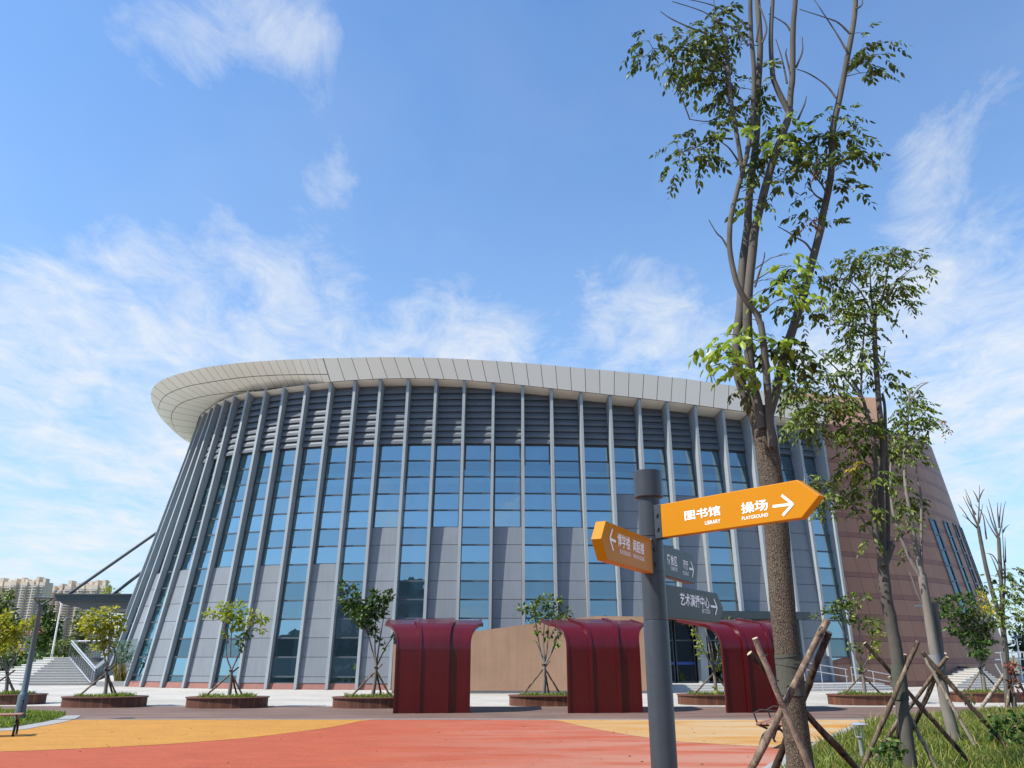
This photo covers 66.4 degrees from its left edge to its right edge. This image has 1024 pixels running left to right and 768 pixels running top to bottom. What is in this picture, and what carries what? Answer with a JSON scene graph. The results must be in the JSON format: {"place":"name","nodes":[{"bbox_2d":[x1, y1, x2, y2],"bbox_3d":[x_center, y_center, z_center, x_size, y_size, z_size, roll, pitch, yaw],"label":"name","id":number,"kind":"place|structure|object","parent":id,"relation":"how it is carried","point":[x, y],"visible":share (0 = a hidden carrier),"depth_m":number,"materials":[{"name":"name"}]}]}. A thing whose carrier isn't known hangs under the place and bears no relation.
{"place":"outdoors","nodes":[
{"label":"outdoors","id":0,"kind":"place"},
{"bbox_2d":[0,706,65,727],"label":"grass","id":1,"kind":"structure","parent":0,"point":[31,716],"depth_m":21.04,"materials":[{"name":"green plant"}]},
{"bbox_2d":[14,597,56,718],"bbox_3d":[-12.994,7.412,21.203,0.620,3.182,0.620,0,-19,0],"label":"garden lamp","id":2,"kind":"object","parent":1,"relation":"on","point":[23,693],"visible":0.97,"depth_m":21.12,"materials":[{"name":"grey metal"}]},
{"bbox_2d":[0,720,364,751],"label":"yellow rubber paving","id":3,"kind":"structure","parent":0,"point":[74,734],"depth_m":17.50,"materials":[{"name":"yellow rubber"}]},
{"bbox_2d":[0,698,23,736],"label":"park bench","id":4,"kind":"object","parent":3,"relation":"on","point":[17,720],"visible":1,"depth_m":16.89,"materials":[{"name":"black metal"}]},
{"bbox_2d":[0,720,779,767],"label":"red rubber paving","id":5,"kind":"structure","parent":0,"point":[388,744],"depth_m":14.01,"materials":[{"name":"red rubber"}]},
{"bbox_2d":[591,469,824,767],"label":"signpost","id":6,"kind":"object","parent":5,"relation":"on","point":[650,557],"visible":1,"depth_m":3.91,"materials":[{"name":"metal"}]},
{"bbox_2d":[752,637,812,767],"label":"timber prop","id":7,"kind":"object","parent":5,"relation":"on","point":[789,720],"visible":1,"depth_m":7.33,"materials":[{"name":"brown wood"}]},
{"bbox_2d":[747,618,830,767],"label":"timber prop","id":8,"kind":"object","parent":5,"relation":"on","point":[765,740],"visible":0.98,"depth_m":7.42,"materials":[{"name":"brown wood"}]},
{"bbox_2d":[771,630,831,767],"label":"timber prop","id":9,"kind":"object","parent":5,"relation":"on","point":[809,680],"visible":0.71,"depth_m":8.19,"materials":[{"name":"brown wood"}]},
{"bbox_2d":[0,706,1011,718],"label":"brown path","id":10,"kind":"structure","parent":0,"point":[330,712],"depth_m":23.46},
{"bbox_2d":[60,691,148,707],"bbox_3d":[-13.975,10.803,26.878,2.833,0.520,1.680,0,-19,0],"label":"timber planter","id":11,"kind":"object","parent":10,"relation":"on","point":[117,700],"visible":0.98,"depth_m":26.21,"materials":[{"name":"wood"}]},
{"bbox_2d":[78,666,115,696],"bbox_3d":[-14.184,10.335,27.158,1.474,1.063,0.643,0,-19,0],"label":"prop tripod","id":12,"kind":"object","parent":11,"relation":"on","point":[111,686],"visible":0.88,"depth_m":27.02,"materials":[{"name":"brown wood"}]},
{"bbox_2d":[76,605,128,694],"bbox_3d":[-14.480,9.284,27.373,1.914,3.001,1.150,0,-19,0],"label":"sapling","id":13,"kind":"object","parent":11,"relation":"in","point":[105,628],"visible":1,"depth_m":27.48,"materials":[{"name":"green plant"}]},
{"bbox_2d":[185,692,269,708],"bbox_3d":[-9.640,10.680,26.528,2.750,0.521,1.680,0,-19,0],"label":"timber planter","id":14,"kind":"object","parent":10,"relation":"on","point":[232,701],"visible":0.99,"depth_m":25.87,"materials":[{"name":"wood"}]},
{"bbox_2d":[206,667,242,695],"bbox_3d":[-9.733,10.229,26.801,1.478,1.041,0.645,0,-19,0],"label":"prop tripod","id":15,"kind":"object","parent":14,"relation":"on","point":[217,685],"visible":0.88,"depth_m":26.66,"materials":[{"name":"brown wood"}]},
{"bbox_2d":[201,599,270,695],"bbox_3d":[-9.711,9.067,27.053,2.546,3.251,1.062,0,-19,0],"label":"sapling","id":16,"kind":"object","parent":14,"relation":"on","point":[239,618],"visible":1,"depth_m":27.20,"materials":[{"name":"green plant"}]},
{"bbox_2d":[332,691,393,708],"bbox_3d":[-4.707,10.681,26.527,2.766,0.519,1.680,0,-19,0],"label":"timber planter","id":17,"kind":"object","parent":10,"relation":"on","point":[373,701],"visible":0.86,"depth_m":25.80,"materials":[{"name":"wood"}]},
{"bbox_2d":[336,579,395,695],"bbox_3d":[-5.157,8.734,27.149,2.283,3.928,1.146,0,-19,0],"label":"sapling","id":18,"kind":"object","parent":17,"relation":"on","point":[360,609],"visible":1,"depth_m":27.37,"materials":[{"name":"green plant"}]},
{"bbox_2d":[350,663,390,696],"bbox_3d":[-4.774,10.171,26.822,1.477,1.146,0.642,0,-19,0],"label":"prop tripod","id":19,"kind":"object","parent":17,"relation":"on","point":[366,680],"visible":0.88,"depth_m":26.68,"materials":[{"name":"brown wood"}]},
{"bbox_2d":[385,618,482,712],"bbox_3d":[-2.535,8.969,25.216,3.220,2.874,2.633,2,-19,-5],"label":"red shelter","id":20,"kind":"object","parent":10,"relation":"on","point":[432,664],"visible":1,"depth_m":24.01,"materials":[{"name":"paint"}]},
{"bbox_2d":[540,618,643,712],"bbox_3d":[2.706,9.002,25.311,3.220,2.874,2.633,2,-19,-6],"label":"red shelter","id":21,"kind":"object","parent":10,"relation":"on","point":[603,665],"visible":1,"depth_m":24.10,"materials":[{"name":"paint"}]},
{"bbox_2d":[677,618,778,712],"bbox_3d":[7.460,9.069,25.500,3.220,2.874,2.633,3,-19,-8],"label":"red shelter","id":22,"kind":"object","parent":10,"relation":"on","point":[747,687],"visible":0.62,"depth_m":24.24,"materials":[{"name":"paint"}]},
{"bbox_2d":[979,674,1002,708],"bbox_3d":[14.860,9.521,24.203,2.306,1.203,0.126,13,-23,-33],"label":"timber prop","id":23,"kind":"object","parent":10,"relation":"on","point":[991,692],"visible":0.64,"depth_m":24.12,"materials":[{"name":"brown wood"}]},
{"bbox_2d":[0,676,1023,706],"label":"plaza","id":24,"kind":"structure","parent":0,"point":[177,696],"depth_m":34.64,"materials":[{"name":"grey concrete"}]},
{"bbox_2d":[0,689,48,704],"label":"timber planter","id":25,"kind":"object","parent":24,"relation":"on","point":[11,697],"visible":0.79,"depth_m":28.08,"materials":[{"name":"wood"}]},
{"bbox_2d":[0,607,44,692],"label":"sapling","id":26,"kind":"object","parent":25,"relation":"on","point":[9,633],"visible":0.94,"depth_m":29.10,"materials":[{"name":"green plant"}]},
{"bbox_2d":[0,650,50,670],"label":"shrub","id":27,"kind":"object","parent":24,"relation":"on","point":[22,657],"visible":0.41,"depth_m":58.07,"materials":[{"name":"green plant"}]},
{"bbox_2d":[0,715,80,730],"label":"kerb","id":28,"kind":"structure","parent":24,"relation":"on","point":[53,721],"depth_m":19.78,"materials":[{"name":"concrete"}]},
{"bbox_2d":[0,657,106,684],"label":"stone staircase","id":29,"kind":"structure","parent":24,"relation":"on","point":[55,671],"depth_m":49.19,"materials":[{"name":"stone"}]},
{"bbox_2d":[68,640,102,685],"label":"stair railing","id":30,"kind":"object","parent":29,"relation":"attached to","point":[78,649],"visible":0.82,"depth_m":49.21,"materials":[{"name":"metal"}]},
{"bbox_2d":[49,639,79,656],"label":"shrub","id":31,"kind":"object","parent":24,"relation":"on","point":[65,651],"visible":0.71,"depth_m":60.59,"materials":[{"name":"green plant"}]},
{"bbox_2d":[64,610,92,656],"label":"broadleaf tree","id":32,"kind":"object","parent":24,"relation":"on","point":[78,633],"visible":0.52,"depth_m":64.84,"materials":[{"name":"green plant"}]},
{"bbox_2d":[96,658,141,686],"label":"planting bed","id":33,"kind":"object","parent":24,"relation":"on","point":[118,679],"visible":0.45,"depth_m":45.60,"materials":[{"name":"green plant"}]},
{"bbox_2d":[112,638,132,673],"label":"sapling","id":34,"kind":"object","parent":33,"relation":"in","point":[120,653],"visible":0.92,"depth_m":45.49,"materials":[{"name":"green plant"}]},
{"bbox_2d":[73,719,875,719],"bbox_3d":[0.000,9.072,21.151,90.000,0.030,0.120,0,-19,0],"label":"paving edge strip","id":35,"kind":"object","parent":24,"relation":"on","point":[438,719],"visible":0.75,"depth_m":21.10,"materials":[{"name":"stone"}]},
{"bbox_2d":[508,691,566,705],"bbox_3d":[1.308,11.111,27.730,2.888,0.500,1.680,0,-19,0],"label":"timber planter","id":36,"kind":"object","parent":24,"relation":"on","point":[541,699],"visible":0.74,"depth_m":27.01,"materials":[{"name":"wood"}]},
{"bbox_2d":[522,660,560,693],"bbox_3d":[1.041,10.554,28.042,1.475,1.228,0.639,0,-19,0],"label":"prop tripod","id":37,"kind":"object","parent":36,"relation":"on","point":[532,682],"visible":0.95,"depth_m":27.89,"materials":[{"name":"brown wood"}]},
{"bbox_2d":[516,592,573,693],"bbox_3d":[1.220,9.374,28.395,2.137,3.586,1.078,0,-19,0],"label":"sapling","id":38,"kind":"object","parent":36,"relation":"on","point":[537,602],"visible":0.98,"depth_m":28.61,"materials":[{"name":"green plant"}]},
{"bbox_2d":[100,357,1013,689],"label":"arts building","id":39,"kind":"structure","parent":24,"relation":"on","point":[490,493],"depth_m":46.06,"materials":[{"name":"glass"},{"name":"grey metal"},{"name":"brown stone"}]},
{"bbox_2d":[54,532,155,613],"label":"side canopy","id":40,"kind":"object","parent":39,"relation":"attached to","point":[89,601],"visible":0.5,"depth_m":53.79,"materials":[{"name":"metal"}]},
{"bbox_2d":[130,463,204,680],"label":"window","id":41,"kind":"structure","parent":39,"relation":"in","point":[140,664],"depth_m":46.68,"materials":[{"name":"blue glass"}]},
{"bbox_2d":[180,459,216,570],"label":"window","id":42,"kind":"structure","parent":39,"relation":"in","point":[187,559],"depth_m":47.38,"materials":[{"name":"blue glass"}]},
{"bbox_2d":[166,455,232,681],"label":"window","id":43,"kind":"structure","parent":39,"relation":"in","point":[178,664],"depth_m":45.28,"materials":[{"name":"blue glass"}]},
{"bbox_2d":[214,452,252,567],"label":"window","id":44,"kind":"structure","parent":39,"relation":"in","point":[224,557],"depth_m":46.05,"materials":[{"name":"blue glass"}]},
{"bbox_2d":[214,450,272,682],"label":"window","id":45,"kind":"structure","parent":39,"relation":"in","point":[247,557],"depth_m":44.72,"materials":[{"name":"blue glass"}]},
{"bbox_2d":[260,448,295,565],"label":"window","id":46,"kind":"structure","parent":39,"relation":"in","point":[277,518],"depth_m":45.05,"materials":[{"name":"blue glass"}]},
{"bbox_2d":[269,446,321,682],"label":"window","id":47,"kind":"structure","parent":39,"relation":"in","point":[288,628],"depth_m":43.73,"materials":[{"name":"blue glass"}]},
{"bbox_2d":[313,445,347,563],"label":"window","id":48,"kind":"structure","parent":39,"relation":"in","point":[331,505],"depth_m":44.39,"materials":[{"name":"blue glass"}]},
{"bbox_2d":[330,444,373,683],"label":"window","id":49,"kind":"structure","parent":39,"relation":"in","point":[358,504],"depth_m":43.28,"materials":[{"name":"blue glass"}]},
{"bbox_2d":[373,444,402,527],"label":"window","id":50,"kind":"structure","parent":39,"relation":"in","point":[386,508],"depth_m":44.26,"materials":[{"name":"blue glass"}]},
{"bbox_2d":[395,444,431,643],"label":"window","id":51,"kind":"structure","parent":39,"relation":"in","point":[415,514],"depth_m":43.78,"materials":[{"name":"blue glass"}]},
{"bbox_2d":[432,443,460,526],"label":"window","id":52,"kind":"structure","parent":39,"relation":"in","point":[445,513],"depth_m":44.09,"materials":[{"name":"blue glass"}]},
{"bbox_2d":[459,443,490,630],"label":"window","id":53,"kind":"structure","parent":39,"relation":"in","point":[476,505],"depth_m":43.66,"materials":[{"name":"blue glass"}]},
{"bbox_2d":[493,444,520,526],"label":"window","id":54,"kind":"structure","parent":39,"relation":"in","point":[507,505],"depth_m":44.09,"materials":[{"name":"blue glass"}]},
{"bbox_2d":[524,444,553,623],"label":"window","id":55,"kind":"structure","parent":39,"relation":"in","point":[538,510],"depth_m":43.77,"materials":[{"name":"blue glass"}]},
{"bbox_2d":[554,444,582,527],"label":"window","id":56,"kind":"structure","parent":39,"relation":"in","point":[568,506],"depth_m":44.21,"materials":[{"name":"blue glass"}]},
{"bbox_2d":[584,445,616,616],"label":"window","id":57,"kind":"structure","parent":39,"relation":"in","point":[598,505],"depth_m":44.19,"materials":[{"name":"blue glass"}]},
{"bbox_2d":[614,446,637,494],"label":"window","id":58,"kind":"structure","parent":39,"relation":"in","point":[635,447],"depth_m":45.68,"materials":[{"name":"blue glass"}]},
{"bbox_2d":[643,446,676,585],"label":"window","id":59,"kind":"structure","parent":39,"relation":"in","point":[665,499],"depth_m":45.40,"materials":[{"name":"blue glass"}]},
{"bbox_2d":[668,620,675,682],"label":"door","id":60,"kind":"structure","parent":39,"relation":"in","point":[670,621],"depth_m":41.77,"materials":[{"name":"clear glass"}]},
{"bbox_2d":[672,448,696,496],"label":"window","id":61,"kind":"structure","parent":39,"relation":"in","point":[690,449],"depth_m":46.03,"materials":[{"name":"blue glass"}]},
{"bbox_2d":[673,620,696,682],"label":"door","id":62,"kind":"structure","parent":39,"relation":"in","point":[683,639],"depth_m":41.85,"materials":[{"name":"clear glass"}]},
{"bbox_2d":[706,628,723,682],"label":"door","id":63,"kind":"structure","parent":39,"relation":"in","point":[712,636],"depth_m":42.09,"materials":[{"name":"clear glass"}]},
{"bbox_2d":[700,449,738,610],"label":"window","id":64,"kind":"structure","parent":39,"relation":"in","point":[719,556],"depth_m":44.05,"materials":[{"name":"blue glass"}]},
{"bbox_2d":[728,450,749,488],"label":"window","id":65,"kind":"structure","parent":39,"relation":"in","point":[743,452],"depth_m":46.70,"materials":[{"name":"glass"}]},
{"bbox_2d":[803,456,849,660],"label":"window","id":66,"kind":"structure","parent":39,"relation":"in","point":[825,559],"depth_m":45.69,"materials":[{"name":"blue glass"}]},
{"bbox_2d":[676,690,724,704],"bbox_3d":[7.463,11.330,28.379,2.954,0.513,1.680,0,-19,0],"label":"timber planter","id":67,"kind":"object","parent":24,"relation":"on","point":[702,698],"visible":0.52,"depth_m":27.72,"materials":[{"name":"wood"}]},
{"bbox_2d":[689,616,729,694],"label":"sapling","id":68,"kind":"object","parent":67,"relation":"on","point":[711,665],"visible":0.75,"depth_m":28.80,"materials":[{"name":"green plant"}]},
{"bbox_2d":[672,682,892,691],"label":"entrance steps","id":69,"kind":"structure","parent":24,"relation":"on","point":[817,686],"depth_m":39.49,"materials":[{"name":"stone"}]},
{"bbox_2d":[763,720,875,767],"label":"kerb","id":70,"kind":"structure","parent":24,"relation":"on","point":[769,765],"depth_m":13.01,"materials":[{"name":"concrete"}]},
{"bbox_2d":[804,663,889,691],"bbox_3d":[16.517,14.161,37.923,5.328,1.420,0.513,3,-19,-8],"label":"ramp railing","id":71,"kind":"object","parent":24,"relation":"on","point":[846,676],"visible":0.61,"depth_m":37.92,"materials":[{"name":"metal"}]},
{"bbox_2d":[826,689,894,705],"bbox_3d":[12.825,11.285,28.247,2.841,0.512,1.680,0,-19,0],"label":"timber planter","id":72,"kind":"object","parent":24,"relation":"on","point":[857,697],"visible":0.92,"depth_m":27.59,"materials":[{"name":"wood"}]},
{"bbox_2d":[809,591,886,693],"bbox_3d":[12.464,9.515,28.853,2.998,3.662,1.002,0,-19,0],"label":"sapling","id":73,"kind":"object","parent":72,"relation":"on","point":[844,607],"visible":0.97,"depth_m":29.02,"materials":[{"name":"green plant"}]},
{"bbox_2d":[934,666,1003,687],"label":"stone staircase","id":74,"kind":"structure","parent":24,"relation":"on","point":[962,677],"depth_m":43.81,"materials":[{"name":"stone"}]},
{"bbox_2d":[949,687,1023,702],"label":"timber planter","id":75,"kind":"object","parent":24,"relation":"on","point":[979,695],"visible":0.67,"depth_m":29.25,"materials":[{"name":"wood"}]},
{"bbox_2d":[934,589,999,690],"bbox_3d":[17.992,9.976,30.618,2.839,3.847,1.296,0,-19,0],"label":"sapling","id":76,"kind":"object","parent":75,"relation":"on","point":[979,632],"visible":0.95,"depth_m":30.71,"materials":[{"name":"green plant"}]},
{"bbox_2d":[0,657,1023,675],"bbox_3d":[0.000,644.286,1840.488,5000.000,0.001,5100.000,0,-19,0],"label":"ground","id":77,"kind":"structure","parent":0,"point":[1017,666],"depth_m":200.05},
{"bbox_2d":[0,578,13,613],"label":"apartment tower","id":78,"kind":"structure","parent":77,"relation":"on","point":[5,584],"depth_m":984.73,"materials":[{"name":"beige concrete"}]},
{"bbox_2d":[0,588,26,661],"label":"broadleaf tree","id":79,"kind":"object","parent":77,"relation":"on","point":[10,596],"visible":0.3,"depth_m":69.13,"materials":[{"name":"green plant"}]},
{"bbox_2d":[1,577,52,658],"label":"apartment tower","id":80,"kind":"structure","parent":77,"relation":"on","point":[25,590],"depth_m":969.71,"materials":[{"name":"beige concrete"}]},
{"bbox_2d":[27,596,65,659],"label":"broadleaf tree","id":81,"kind":"object","parent":77,"relation":"on","point":[47,636],"visible":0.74,"depth_m":66.37,"materials":[{"name":"green plant"}]},
{"bbox_2d":[42,584,67,655],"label":"apartment tower","id":82,"kind":"structure","parent":77,"relation":"on","point":[58,590],"depth_m":1055.27,"materials":[{"name":"beige concrete"}]},
{"bbox_2d":[54,580,111,656],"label":"apartment tower","id":83,"kind":"structure","parent":77,"relation":"on","point":[95,587],"depth_m":1020.99,"materials":[{"name":"beige concrete"}]},
{"bbox_2d":[1008,625,1023,671],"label":"broadleaf tree","id":84,"kind":"object","parent":77,"relation":"on","point":[1020,646],"visible":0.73,"depth_m":76.03,"materials":[{"name":"green plant"}]},
{"bbox_2d":[0,0,1023,656],"label":"sky","id":85,"kind":"structure","parent":0,"point":[186,185],"materials":[{"name":"blue"}]},
{"bbox_2d":[391,616,646,692],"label":"ramp wall","id":86,"kind":"structure","parent":0,"point":[506,659],"depth_m":36.96,"materials":[{"name":"stone"}]},
{"bbox_2d":[556,720,864,746],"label":"yellow rubber paving","id":87,"kind":"structure","parent":0,"point":[744,732],"depth_m":18.23,"materials":[{"name":"yellow rubber"}]},
{"bbox_2d":[753,705,782,742],"bbox_3d":[5.162,6.468,14.998,0.763,0.880,1.460,-10,-22,26],"label":"park bench","id":88,"kind":"object","parent":87,"relation":"on","point":[764,723],"visible":0.27,"depth_m":14.60,"materials":[{"name":"black metal"}]},
{"bbox_2d":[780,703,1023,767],"bbox_3d":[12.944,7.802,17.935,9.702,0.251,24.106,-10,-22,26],"label":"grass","id":89,"kind":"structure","parent":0,"point":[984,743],"depth_m":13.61,"materials":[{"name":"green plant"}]},
{"bbox_2d":[780,703,1023,767],"bbox_3d":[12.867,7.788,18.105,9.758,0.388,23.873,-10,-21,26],"label":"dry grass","id":90,"kind":"structure","parent":0,"point":[918,755],"depth_m":13.88,"materials":[{"name":"green plant"}]},
{"bbox_2d":[619,0,912,767],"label":"tall tree","id":91,"kind":"object","parent":90,"relation":"on","point":[787,652],"visible":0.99,"depth_m":9.54,"materials":[{"name":"green plant"}]},
{"bbox_2d":[747,651,859,767],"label":"timber prop","id":92,"kind":"object","parent":90,"relation":"on","point":[827,736],"visible":0.71,"depth_m":8.07,"materials":[{"name":"brown wood"}]},
{"bbox_2d":[775,246,939,767],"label":"slender tree","id":93,"kind":"object","parent":90,"relation":"on","point":[880,532],"visible":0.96,"depth_m":12.85,"materials":[{"name":"green plant"}]},
{"bbox_2d":[849,722,866,755],"bbox_3d":[5.821,5.936,13.080,0.280,0.515,0.280,0,-19,0],"label":"path light","id":94,"kind":"object","parent":90,"relation":"on","point":[860,741],"visible":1,"depth_m":13.04,"materials":[{"name":"metal"}]},
{"bbox_2d":[868,734,909,767],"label":"shrub","id":95,"kind":"object","parent":90,"relation":"on","point":[884,750],"visible":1,"depth_m":10.52,"materials":[{"name":"green plant"}]},
{"bbox_2d":[860,641,919,767],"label":"timber prop","id":96,"kind":"object","parent":90,"relation":"on","point":[885,716],"visible":0.96,"depth_m":11.32,"materials":[{"name":"brown wood"}]},
{"bbox_2d":[873,703,910,760],"bbox_3d":[6.040,5.551,12.464,0.079,0.931,0.815,11,-22,-28],"label":"timber prop","id":97,"kind":"object","parent":90,"relation":"on","point":[890,732],"visible":0.38,"depth_m":12.45,"materials":[{"name":"brown wood"}]},
{"bbox_2d":[862,382,960,740],"bbox_3d":[8.360,3.434,15.838,1.711,7.526,2.356,-14,-24,36],"label":"slender tree","id":98,"kind":"object","parent":90,"relation":"on","point":[936,655],"visible":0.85,"depth_m":16.07,"materials":[{"name":"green plant"}]},
{"bbox_2d":[887,676,936,767],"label":"timber prop","id":99,"kind":"object","parent":90,"relation":"on","point":[923,742],"visible":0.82,"depth_m":11.30,"materials":[{"name":"brown wood"}]},
{"bbox_2d":[863,642,972,766],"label":"timber prop","id":100,"kind":"object","parent":90,"relation":"on","point":[919,705],"visible":0.84,"depth_m":11.84,"materials":[{"name":"brown wood"}]},
{"bbox_2d":[888,656,948,731],"bbox_3d":[7.851,6.147,15.234,0.078,1.623,1.581,13,-23,-33],"label":"timber prop","id":101,"kind":"object","parent":90,"relation":"on","point":[929,680],"visible":0.54,"depth_m":15.08,"materials":[{"name":"brown wood"}]},
{"bbox_2d":[912,652,946,730],"bbox_3d":[8.552,6.423,16.133,0.089,1.703,1.766,2,-19,-5],"label":"timber prop","id":102,"kind":"object","parent":90,"relation":"on","point":[916,718],"visible":0.48,"depth_m":16.16,"materials":[{"name":"brown wood"}]},
{"bbox_2d":[924,658,976,746],"bbox_3d":[8.049,5.856,14.363,0.669,1.574,0.075,-15,-24,36],"label":"timber prop","id":103,"kind":"object","parent":90,"relation":"on","point":[960,720],"visible":0.94,"depth_m":14.35,"materials":[{"name":"brown wood"}]},
{"bbox_2d":[921,652,1006,746],"bbox_3d":[8.438,5.881,14.579,1.244,1.703,0.099,-15,-24,36],"label":"timber prop","id":104,"kind":"object","parent":90,"relation":"on","point":[954,688],"visible":0.94,"depth_m":14.62,"materials":[{"name":"brown wood"}]},
{"bbox_2d":[960,485,1010,707],"bbox_3d":[15.276,6.699,25.156,1.462,7.006,0.722,18,-26,-41],"label":"bare tree","id":105,"kind":"object","parent":90,"relation":"on","point":[1003,635],"visible":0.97,"depth_m":25.33,"materials":[{"name":"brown plant"}]},
{"bbox_2d":[974,499,1023,708],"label":"bare tree","id":106,"kind":"object","parent":90,"relation":"on","point":[1001,589],"visible":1,"depth_m":25.08,"materials":[{"name":"green plant"}]},
{"bbox_2d":[979,707,1023,746],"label":"shrub","id":107,"kind":"object","parent":90,"relation":"on","point":[1013,730],"visible":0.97,"depth_m":14.23,"materials":[{"name":"green plant"}]},
{"bbox_2d":[1002,661,1023,710],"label":"shrub","id":108,"kind":"object","parent":90,"relation":"on","point":[1011,669],"visible":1,"depth_m":22.94,"materials":[{"name":"red plant"}]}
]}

